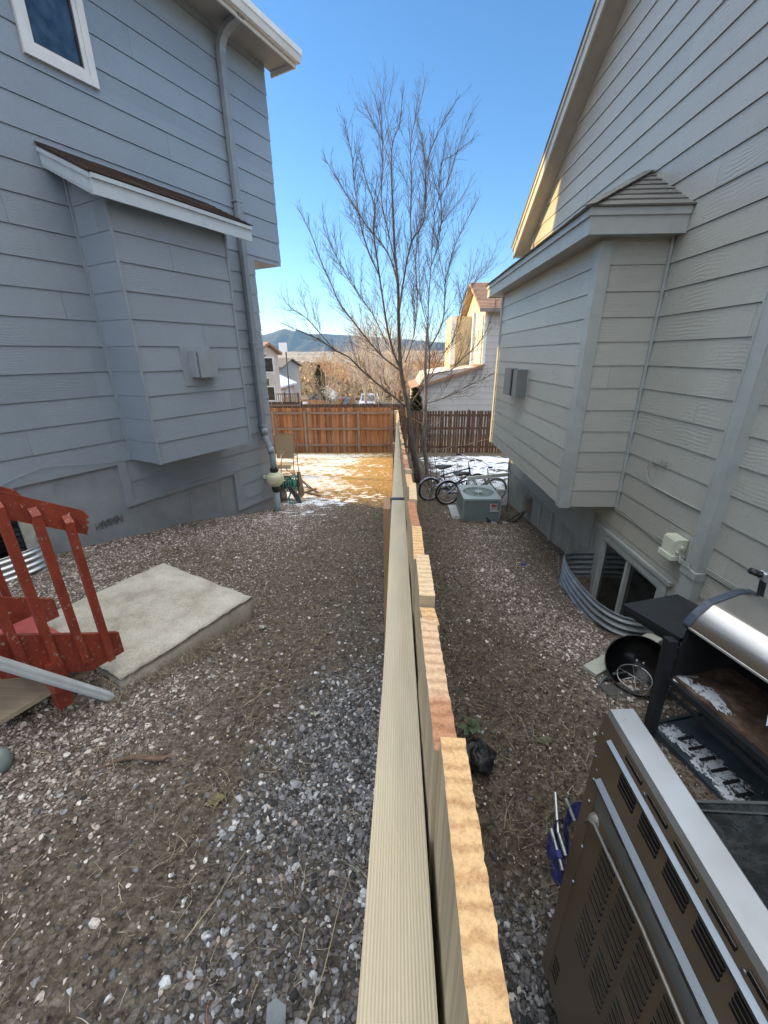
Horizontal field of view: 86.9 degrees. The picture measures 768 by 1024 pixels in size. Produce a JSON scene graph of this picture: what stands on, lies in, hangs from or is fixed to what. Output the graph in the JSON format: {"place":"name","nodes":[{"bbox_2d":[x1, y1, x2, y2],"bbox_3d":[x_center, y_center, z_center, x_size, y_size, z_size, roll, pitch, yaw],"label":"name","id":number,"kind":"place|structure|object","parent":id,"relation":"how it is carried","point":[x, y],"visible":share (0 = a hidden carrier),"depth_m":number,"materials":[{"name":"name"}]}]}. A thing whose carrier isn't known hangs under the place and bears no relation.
{"place":"outdoors","nodes":[
{"label":"outdoors","id":0,"kind":"place"},
{"bbox_2d":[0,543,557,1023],"bbox_3d":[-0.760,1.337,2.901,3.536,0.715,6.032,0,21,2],"label":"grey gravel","id":1,"kind":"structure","parent":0,"point":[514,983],"depth_m":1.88,"materials":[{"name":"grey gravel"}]},
{"bbox_2d":[276,452,392,500],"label":"lawn grass","id":2,"kind":"structure","parent":0,"point":[354,470],"depth_m":12.86,"materials":[{"name":"yellow plant"}]},
{"bbox_2d":[262,329,444,351],"bbox_3d":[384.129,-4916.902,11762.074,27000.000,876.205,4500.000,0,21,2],"label":"mountains","id":3,"kind":"structure","parent":0,"point":[295,341],"depth_m":11619.64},
{"bbox_2d":[0,350,764,1023],"bbox_3d":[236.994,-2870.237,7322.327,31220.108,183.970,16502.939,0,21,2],"label":"ground","id":4,"kind":"structure","parent":0,"point":[60,1006],"depth_m":2.33,"materials":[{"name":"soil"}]},
{"bbox_2d":[0,746,13,773],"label":"plastic object","id":5,"kind":"object","parent":4,"relation":"on","point":[6,760],"visible":0.87,"depth_m":2.25,"materials":[{"name":"white plastic"}]},
{"bbox_2d":[0,656,114,701],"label":"downspout extension","id":6,"kind":"object","parent":4,"relation":"on","point":[14,667],"visible":0.94,"depth_m":2.46,"materials":[{"name":"grey paint"}]},
{"bbox_2d":[0,486,123,724],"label":"stairs","id":7,"kind":"structure","parent":4,"relation":"on","point":[29,636],"depth_m":2.56,"materials":[{"name":"red paint"}]},
{"bbox_2d":[99,753,169,768],"bbox_3d":[-1.452,1.440,2.369,0.370,0.046,0.074,-4,21,-9],"label":"bark strip","id":8,"kind":"object","parent":4,"relation":"on","point":[139,756],"visible":1,"depth_m":2.36,"materials":[{"name":"wood"}]},
{"bbox_2d":[47,563,253,687],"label":"concrete slab","id":9,"kind":"structure","parent":4,"relation":"on","point":[154,616],"depth_m":3.61,"materials":[{"name":"grey concrete"}]},
{"bbox_2d":[0,0,301,558],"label":"house","id":10,"kind":"structure","parent":4,"relation":"on","point":[139,241],"depth_m":4.97,"materials":[{"name":"blue"}]},
{"bbox_2d":[0,520,38,558],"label":"window","id":11,"kind":"structure","parent":10,"relation":"in","point":[26,538],"depth_m":4.60,"materials":[{"name":"black glass"}]},
{"bbox_2d":[0,533,47,580],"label":"window well","id":12,"kind":"object","parent":10,"relation":"attached to","point":[34,559],"depth_m":4.31,"materials":[{"name":"metal"}]},
{"bbox_2d":[10,0,99,90],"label":"window","id":13,"kind":"structure","parent":10,"relation":"in","point":[54,33],"depth_m":4.16,"materials":[{"name":"white paint"}]},
{"bbox_2d":[184,853,244,940],"bbox_3d":[-0.703,1.617,1.723,0.016,0.046,0.350,8,23,20],"label":"twig","id":14,"kind":"object","parent":4,"relation":"on","point":[210,906],"visible":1,"depth_m":1.66,"materials":[{"name":"brown wood"}]},
{"bbox_2d":[206,792,224,806],"bbox_3d":[-0.894,1.528,2.145,0.082,0.020,0.082,7,22,18],"label":"weed","id":15,"kind":"object","parent":4,"relation":"on","point":[218,797],"visible":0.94,"depth_m":2.15,"materials":[{"name":"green plant"}]},
{"bbox_2d":[263,342,281,404],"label":"house","id":16,"kind":"structure","parent":4,"relation":"on","point":[271,352],"depth_m":30.33,"materials":[{"name":"white paint"}]},
{"bbox_2d":[264,357,274,372],"bbox_3d":[-7.676,-9.807,26.986,0.700,1.000,0.080,0,21,2],"label":"window","id":17,"kind":"structure","parent":16,"relation":"in","point":[269,361],"depth_m":26.95,"materials":[{"name":"white paint"}]},
{"bbox_2d":[267,386,276,400],"bbox_3d":[-7.739,-8.088,27.655,0.700,1.000,0.080,0,21,2],"label":"window","id":18,"kind":"structure","parent":16,"relation":"in","point":[271,389],"depth_m":27.61,"materials":[{"name":"white paint"}]},
{"bbox_2d":[266,998,286,1023],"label":"flagstone","id":19,"kind":"object","parent":4,"relation":"on","point":[276,1010],"visible":1,"depth_m":1.37,"materials":[{"name":"stone"}]},
{"bbox_2d":[278,343,290,401],"bbox_3d":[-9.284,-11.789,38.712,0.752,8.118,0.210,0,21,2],"label":"basketball hoop","id":20,"kind":"object","parent":4,"relation":"on","point":[282,347],"visible":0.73,"depth_m":37.42,"materials":[{"name":"grey plastic"}]},
{"bbox_2d":[269,401,302,436],"bbox_3d":[-6.519,-4.340,21.579,4.600,2.980,0.080,0,21,2],"label":"fence","id":21,"kind":"object","parent":4,"relation":"on","point":[297,405],"visible":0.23,"depth_m":21.07,"materials":[{"name":"brown wood"}]},
{"bbox_2d":[274,433,298,474],"bbox_3d":[-2.954,-1.618,11.998,0.688,1.305,0.652,0,21,2],"label":"patio chair","id":22,"kind":"object","parent":4,"relation":"on","point":[284,443],"visible":0.81,"depth_m":12.14,"materials":[{"name":"beige fabric"}]},
{"bbox_2d":[280,375,296,401],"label":"house","id":23,"kind":"structure","parent":4,"relation":"on","point":[284,384],"depth_m":45.67,"materials":[{"name":"white paint"}]},
{"bbox_2d":[278,358,301,401],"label":"house","id":24,"kind":"structure","parent":4,"relation":"on","point":[293,368],"depth_m":55.20,"materials":[{"name":"grey paint"}]},
{"bbox_2d":[276,392,307,407],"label":"deck","id":25,"kind":"structure","parent":4,"relation":"on","point":[297,393],"depth_m":31.15,"materials":[{"name":"wood"}]},
{"bbox_2d":[280,472,304,503],"bbox_3d":[-2.054,-0.549,8.857,0.538,0.652,0.803,-3,21,-7],"label":"hose reel","id":26,"kind":"object","parent":4,"relation":"on","point":[293,486],"visible":0.79,"depth_m":8.79,"materials":[{"name":"green plastic"}]},
{"bbox_2d":[276,451,311,487],"bbox_3d":[-2.235,-1.026,10.084,1.113,0.948,0.421,0,21,2],"label":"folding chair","id":27,"kind":"object","parent":4,"relation":"on","point":[280,463],"visible":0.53,"depth_m":10.08,"materials":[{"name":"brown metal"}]},
{"bbox_2d":[298,354,310,382],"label":"bare tree","id":28,"kind":"object","parent":4,"relation":"on","point":[304,367],"visible":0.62,"depth_m":80.28,"materials":[{"name":"brown plant"}]},
{"bbox_2d":[227,454,391,528],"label":"snow patches","id":29,"kind":"object","parent":4,"relation":"on","point":[316,500],"visible":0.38,"depth_m":11.89,"materials":[{"name":"white snow"}]},
{"bbox_2d":[300,359,324,390],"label":"bare tree","id":30,"kind":"object","parent":4,"relation":"on","point":[301,363],"visible":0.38,"depth_m":60.94,"materials":[{"name":"brown plant"}]},
{"bbox_2d":[304,487,321,496],"bbox_3d":[-1.647,-0.477,9.490,0.478,0.117,0.304,7,22,18],"label":"scrap wood","id":31,"kind":"object","parent":4,"relation":"on","point":[311,493],"visible":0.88,"depth_m":9.48,"materials":[{"name":"brown wood"}]},
{"bbox_2d":[279,342,349,404],"bbox_3d":[-3.803,-7.525,25.718,5.266,6.691,4.279,-18,27,-37],"label":"bare tree","id":32,"kind":"object","parent":4,"relation":"on","point":[326,388],"visible":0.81,"depth_m":25.89,"materials":[{"name":"brown plant"}]},
{"bbox_2d":[300,399,331,403],"bbox_3d":[-6.362,-9.690,39.306,0.124,3.734,12.183,1,21,5],"label":"fence","id":33,"kind":"object","parent":4,"relation":"on","point":[313,401],"visible":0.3,"depth_m":37.66,"materials":[{"name":"orange wood"}]},
{"bbox_2d":[308,365,332,400],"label":"evergreen tree","id":34,"kind":"object","parent":4,"relation":"on","point":[318,372],"visible":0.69,"depth_m":43.90,"materials":[{"name":"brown plant"}]},
{"bbox_2d":[307,387,337,400],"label":"shed","id":35,"kind":"structure","parent":4,"relation":"on","point":[310,397],"depth_m":56.79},
{"bbox_2d":[309,347,338,385],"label":"bare tree","id":36,"kind":"object","parent":4,"relation":"on","point":[322,361],"visible":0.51,"depth_m":88.97,"materials":[{"name":"brown plant"}]},
{"bbox_2d":[306,872,350,1023],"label":"twig","id":37,"kind":"object","parent":4,"relation":"on","point":[325,962],"visible":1,"depth_m":1.49,"materials":[{"name":"brown wood"}]},
{"bbox_2d":[313,351,346,386],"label":"bare tree","id":38,"kind":"object","parent":4,"relation":"on","point":[331,366],"visible":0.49,"depth_m":71.07,"materials":[{"name":"brown plant"}]},
{"bbox_2d":[270,407,397,452],"bbox_3d":[-2.723,-3.444,17.592,6.641,2.138,0.130,0,21,2],"label":"fence","id":39,"kind":"object","parent":4,"relation":"on","point":[378,437],"visible":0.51,"depth_m":17.54,"materials":[{"name":"orange wood"}]},
{"bbox_2d":[329,397,351,404],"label":"parked car","id":40,"kind":"object","parent":4,"relation":"on","point":[345,400],"visible":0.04,"depth_m":41.81,"materials":[{"name":"paint"}]},
{"bbox_2d":[332,338,350,376],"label":"bare tree","id":41,"kind":"object","parent":4,"relation":"on","point":[339,360],"visible":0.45,"depth_m":103.18,"materials":[{"name":"brown plant"}]},
{"bbox_2d":[333,357,353,390],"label":"bare tree","id":42,"kind":"object","parent":4,"relation":"on","point":[343,372],"visible":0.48,"depth_m":62.62,"materials":[{"name":"brown plant"}]},
{"bbox_2d":[334,397,353,407],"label":"fence","id":43,"kind":"object","parent":4,"relation":"on","point":[351,401],"visible":0.3,"depth_m":43.58,"materials":[{"name":"orange wood"}]},
{"bbox_2d":[328,357,361,403],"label":"bare tree","id":44,"kind":"object","parent":4,"relation":"on","point":[354,395],"visible":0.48,"depth_m":49.68,"materials":[{"name":"brown plant"}]},
{"bbox_2d":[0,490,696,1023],"bbox_3d":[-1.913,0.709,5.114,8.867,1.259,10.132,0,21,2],"label":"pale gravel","id":45,"kind":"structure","parent":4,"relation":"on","point":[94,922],"depth_m":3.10,"materials":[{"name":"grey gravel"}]},
{"bbox_2d":[4,484,699,927],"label":"dry grass tufts","id":46,"kind":"object","parent":4,"relation":"on","point":[162,668],"visible":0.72,"depth_m":2.86,"materials":[{"name":"plant"}]},
{"bbox_2d":[300,404,404,434],"bbox_3d":[-1.618,-4.672,24.004,6.460,3.375,0.024,0,21,2],"label":"fence","id":47,"kind":"object","parent":4,"relation":"on","point":[364,406],"visible":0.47,"depth_m":23.47,"materials":[{"name":"brown wood"}]},
{"bbox_2d":[339,330,365,376],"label":"bare tree","id":48,"kind":"object","parent":4,"relation":"on","point":[352,355],"visible":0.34,"depth_m":70.09,"materials":[{"name":"brown plant"}]},
{"bbox_2d":[336,296,385,403],"bbox_3d":[-1.959,-15.331,39.490,4.840,11.429,6.725,-14,25,-31],"label":"bare tree","id":49,"kind":"object","parent":4,"relation":"on","point":[362,376],"visible":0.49,"depth_m":39.09,"materials":[{"name":"brown plant"}]},
{"bbox_2d":[287,353,443,362],"bbox_3d":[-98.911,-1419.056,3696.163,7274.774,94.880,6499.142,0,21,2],"label":"town buildings","id":50,"kind":"structure","parent":4,"relation":"on","point":[345,360],"depth_m":3655.63,"materials":[{"name":"beige"}]},
{"bbox_2d":[299,360,443,401],"bbox_3d":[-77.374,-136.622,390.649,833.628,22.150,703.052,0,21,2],"label":"brush","id":51,"kind":"object","parent":4,"relation":"on","point":[302,380],"visible":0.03,"depth_m":68.99,"materials":[{"name":"brown plant"}]},
{"bbox_2d":[344,308,404,405],"bbox_3d":[-0.578,-13.009,36.005,4.840,11.429,6.725,8,23,22],"label":"bare tree","id":52,"kind":"object","parent":4,"relation":"on","point":[375,368],"visible":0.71,"depth_m":35.50,"materials":[{"name":"brown plant"}]},
{"bbox_2d":[369,350,397,401],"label":"bare tree","id":53,"kind":"object","parent":4,"relation":"on","point":[385,378],"visible":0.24,"depth_m":57.38,"materials":[{"name":"brown plant"}]},
{"bbox_2d":[374,340,403,381],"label":"bare tree","id":54,"kind":"object","parent":4,"relation":"on","point":[387,358],"visible":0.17,"depth_m":78.48,"materials":[{"name":"brown plant"}]},
{"bbox_2d":[274,60,511,482],"bbox_3d":[0.237,-4.911,9.427,5.399,9.066,2.518,0,21,2],"label":"bare tree","id":55,"kind":"object","parent":4,"relation":"on","point":[399,296],"visible":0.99,"depth_m":9.24,"materials":[{"name":"brown plant"}]},
{"bbox_2d":[372,306,417,406],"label":"bare tree","id":56,"kind":"object","parent":4,"relation":"on","point":[394,385],"visible":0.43,"depth_m":42.11,"materials":[{"name":"plant"}]},
{"bbox_2d":[381,352,415,402],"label":"bare tree","id":57,"kind":"object","parent":4,"relation":"on","point":[397,390],"visible":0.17,"depth_m":53.18,"materials":[{"name":"brown plant"}]},
{"bbox_2d":[383,347,418,376],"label":"bare tree","id":58,"kind":"object","parent":4,"relation":"on","point":[407,360],"visible":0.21,"depth_m":65.41,"materials":[{"name":"brown plant"}]},
{"bbox_2d":[396,345,421,392],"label":"bare tree","id":59,"kind":"object","parent":4,"relation":"on","point":[410,365],"visible":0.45,"depth_m":58.21,"materials":[{"name":"brown plant"}]},
{"bbox_2d":[394,350,427,394],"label":"bare tree","id":60,"kind":"object","parent":4,"relation":"on","point":[417,370],"visible":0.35,"depth_m":45.45,"materials":[{"name":"brown plant"}]},
{"bbox_2d":[402,341,427,372],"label":"bare tree","id":61,"kind":"object","parent":4,"relation":"on","point":[419,352],"visible":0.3,"depth_m":92.94,"materials":[{"name":"brown plant"}]},
{"bbox_2d":[407,387,423,438],"bbox_3d":[1.741,-5.337,21.804,1.247,2.748,1.225,0,21,2],"label":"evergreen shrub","id":62,"kind":"object","parent":4,"relation":"on","point":[417,400],"visible":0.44,"depth_m":21.42,"materials":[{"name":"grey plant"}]},
{"bbox_2d":[390,418,449,501],"bbox_3d":[0.782,-0.971,8.449,1.542,1.942,0.938,0,21,2],"label":"sapling","id":63,"kind":"object","parent":4,"relation":"on","point":[430,495],"visible":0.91,"depth_m":8.48,"materials":[{"name":"brown plant"}]},
{"bbox_2d":[409,346,436,374],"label":"bare tree","id":64,"kind":"object","parent":4,"relation":"on","point":[422,360],"visible":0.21,"depth_m":73.04,"materials":[{"name":"brown plant"}]},
{"bbox_2d":[401,307,448,484],"bbox_3d":[0.982,-2.699,9.861,1.347,4.501,0.978,0,21,2],"label":"sapling","id":65,"kind":"object","parent":4,"relation":"on","point":[425,392],"visible":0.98,"depth_m":9.80,"materials":[{"name":"brown plant"}]},
{"bbox_2d":[421,340,444,368],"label":"bare tree","id":66,"kind":"object","parent":4,"relation":"on","point":[442,362],"visible":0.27,"depth_m":88.08,"materials":[{"name":"brown plant"}]},
{"bbox_2d":[356,410,512,1023],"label":"fence","id":67,"kind":"object","parent":4,"relation":"on","point":[430,951],"visible":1,"depth_m":0.28,"materials":[{"name":"brown wood"}]},
{"bbox_2d":[386,394,490,492],"bbox_3d":[1.463,-1.607,9.848,2.208,2.374,3.550,-7,22,-17],"label":"brush","id":68,"kind":"object","parent":4,"relation":"on","point":[426,467],"visible":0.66,"depth_m":10.28,"materials":[{"name":"brown plant"}]},
{"bbox_2d":[400,409,500,452],"bbox_3d":[3.862,-3.380,17.459,6.387,2.018,0.124,0,21,2],"label":"fence","id":69,"kind":"object","parent":4,"relation":"on","point":[469,432],"visible":0.38,"depth_m":17.40,"materials":[{"name":"brown wood"}]},
{"bbox_2d":[418,453,485,500],"bbox_3d":[1.542,-0.761,8.983,1.585,0.956,0.714,0,21,2],"label":"bicycle","id":70,"kind":"object","parent":4,"relation":"on","point":[439,467],"visible":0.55,"depth_m":8.86,"materials":[{"name":"metal"}]},
{"bbox_2d":[448,505,460,518],"bbox_3d":[1.705,0.104,7.760,0.860,0.168,0.950,0,21,2],"label":"concrete pad","id":71,"kind":"object","parent":4,"relation":"on","point":[453,510],"visible":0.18,"depth_m":7.83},
{"bbox_2d":[456,485,501,521],"bbox_3d":[1.757,-0.178,7.609,0.670,0.463,0.841,0,21,2],"label":"air conditioner","id":72,"kind":"object","parent":71,"relation":"on","point":[478,502],"visible":1,"depth_m":7.27,"materials":[{"name":"grey metal"}]},
{"bbox_2d":[408,282,501,433],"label":"house","id":73,"kind":"structure","parent":4,"relation":"on","point":[478,315],"depth_m":23.05,"materials":[{"name":"beige"}]},
{"bbox_2d":[421,456,508,491],"bbox_3d":[3.074,-1.276,12.862,3.840,0.914,7.680,0,21,2],"label":"snow cover","id":74,"kind":"object","parent":4,"relation":"on","point":[486,459],"visible":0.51,"depth_m":13.90,"materials":[{"name":"white snow"}]},
{"bbox_2d":[459,716,480,734],"bbox_3d":[0.537,1.330,2.497,0.137,0.070,0.133,0,21,2],"label":"weed","id":75,"kind":"object","parent":4,"relation":"on","point":[472,727],"visible":1,"depth_m":2.51,"materials":[{"name":"green plant"}]},
{"bbox_2d":[435,459,506,504],"bbox_3d":[1.847,-0.608,8.510,1.567,0.885,0.676,0,21,2],"label":"bicycle","id":76,"kind":"object","parent":4,"relation":"on","point":[452,482],"visible":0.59,"depth_m":8.42,"materials":[{"name":"metal"}]},
{"bbox_2d":[466,738,496,775],"bbox_3d":[0.548,1.395,2.352,0.195,0.078,0.200,10,24,26],"label":"plastic bag","id":77,"kind":"object","parent":4,"relation":"on","point":[481,754],"visible":0.88,"depth_m":2.31,"materials":[{"name":"black plastic"}]},
{"bbox_2d":[467,473,509,505],"bbox_3d":[2.119,-0.447,8.279,0.882,0.705,0.034,-3,21,-6],"label":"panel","id":78,"kind":"object","parent":4,"relation":"on","point":[490,476],"visible":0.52,"depth_m":8.19,"materials":[{"name":"white plastic"}]},
{"bbox_2d":[535,736,551,746],"bbox_3d":[0.995,1.417,2.514,0.077,0.017,0.088,18,28,39],"label":"weed","id":79,"kind":"object","parent":4,"relation":"on","point":[546,740],"visible":0.98,"depth_m":2.51,"materials":[{"name":"green plant"}]},
{"bbox_2d":[546,792,581,888],"bbox_3d":[0.857,1.538,1.891,0.174,0.112,0.396,10,24,25],"label":"camp chair","id":80,"kind":"object","parent":4,"relation":"on","point":[557,854],"visible":0.88,"depth_m":1.89,"materials":[{"name":"blue fabric"}]},
{"bbox_2d":[597,671,626,687],"bbox_3d":[1.833,1.242,3.114,0.551,0.044,0.061,-9,23,-20],"label":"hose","id":81,"kind":"object","parent":4,"relation":"on","point":[607,676],"visible":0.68,"depth_m":3.06,"materials":[{"name":"grey rubber"}]},
{"bbox_2d":[599,684,641,704],"bbox_3d":[1.713,1.313,2.921,0.291,0.024,0.178,14,25,33],"label":"dark plate","id":82,"kind":"object","parent":4,"relation":"on","point":[610,688],"visible":0.75,"depth_m":2.93,"materials":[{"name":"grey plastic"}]},
{"bbox_2d":[583,633,661,677],"bbox_3d":[1.990,1.167,3.350,0.906,0.053,0.115,-12,24,-27],"label":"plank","id":83,"kind":"object","parent":4,"relation":"on","point":[596,667],"visible":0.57,"depth_m":3.19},
{"bbox_2d":[485,0,767,644],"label":"house","id":84,"kind":"structure","parent":4,"relation":"on","point":[629,426],"depth_m":3.63,"materials":[{"name":"grey"}]},
{"bbox_2d":[486,511,524,523],"bbox_3d":[2.213,0.086,7.221,0.754,0.288,0.245,-4,22,-9],"label":"refrigerant line","id":85,"kind":"object","parent":84,"relation":"attached to","point":[522,513],"visible":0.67,"depth_m":7.21,"materials":[{"name":"black plastic"}]},
{"bbox_2d":[505,465,508,514],"bbox_3d":[2.462,-0.481,8.053,0.260,0.876,1.104,0,21,2],"label":"power cable","id":86,"kind":"object","parent":84,"relation":"hanging from","point":[508,487],"visible":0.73,"depth_m":8.02,"materials":[{"name":"black plastic"}]},
{"bbox_2d":[557,551,660,637],"bbox_3d":[2.248,1.155,4.350,0.525,0.968,1.382,0,21,2],"label":"window well","id":87,"kind":"object","parent":84,"relation":"attached to","point":[575,564],"depth_m":4.06,"materials":[{"name":"metal"}]},
{"bbox_2d":[589,522,673,617],"bbox_3d":[2.518,0.879,4.305,0.105,1.110,1.380,0,21,2],"label":"window","id":88,"kind":"structure","parent":84,"relation":"in","point":[619,575],"depth_m":4.32,"materials":[{"name":"grey paint"}]},
{"bbox_2d":[604,635,669,696],"bbox_3d":[1.869,1.140,2.991,0.406,0.348,0.393,0,21,2],"label":"kettle bowl","id":89,"kind":"object","parent":4,"relation":"on","point":[631,655],"visible":0.81,"depth_m":3.11,"materials":[{"name":"black metal"}]},
{"bbox_2d":[542,709,767,1023],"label":"gas grill","id":90,"kind":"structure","parent":4,"relation":"on","point":[660,915],"depth_m":0.88,"materials":[{"name":"metal"}]},
{"bbox_2d":[622,588,767,800],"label":"barbecue","id":91,"kind":"object","parent":4,"relation":"on","point":[722,648],"visible":0.99,"depth_m":2.29,"materials":[{"name":"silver metal"}]},
{"bbox_2d":[673,676,731,715],"bbox_3d":[1.825,1.022,2.296,0.152,0.016,0.322,-10,23,-24],"label":"snow patch","id":92,"kind":"object","parent":91,"relation":"on","point":[713,696],"visible":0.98,"depth_m":2.28,"materials":[{"name":"white snow"}]},
{"bbox_2d":[658,724,755,800],"bbox_3d":[1.862,1.438,2.340,0.216,0.007,0.561,-4,21,-9],"label":"snow patch","id":93,"kind":"object","parent":91,"relation":"on","point":[717,776],"visible":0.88,"depth_m":2.31,"materials":[{"name":"white snow"}]},
{"bbox_2d":[748,568,767,596],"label":"handle pole","id":94,"kind":"object","parent":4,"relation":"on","point":[761,576],"visible":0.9,"depth_m":2.34,"materials":[{"name":"black plastic"}]},
{"bbox_2d":[250,0,594,342],"label":"sky","id":95,"kind":"structure","parent":0,"point":[518,56],"materials":[{"name":"blue"}]},
{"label":"street","id":96,"kind":"structure","parent":0,"visible":0},
{"bbox_2d":[359,393,378,405],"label":"pickup truck","id":97,"kind":"object","parent":96,"relation":"on","point":[363,396],"visible":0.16,"depth_m":49.80,"materials":[{"name":"white paint"}]}
]}

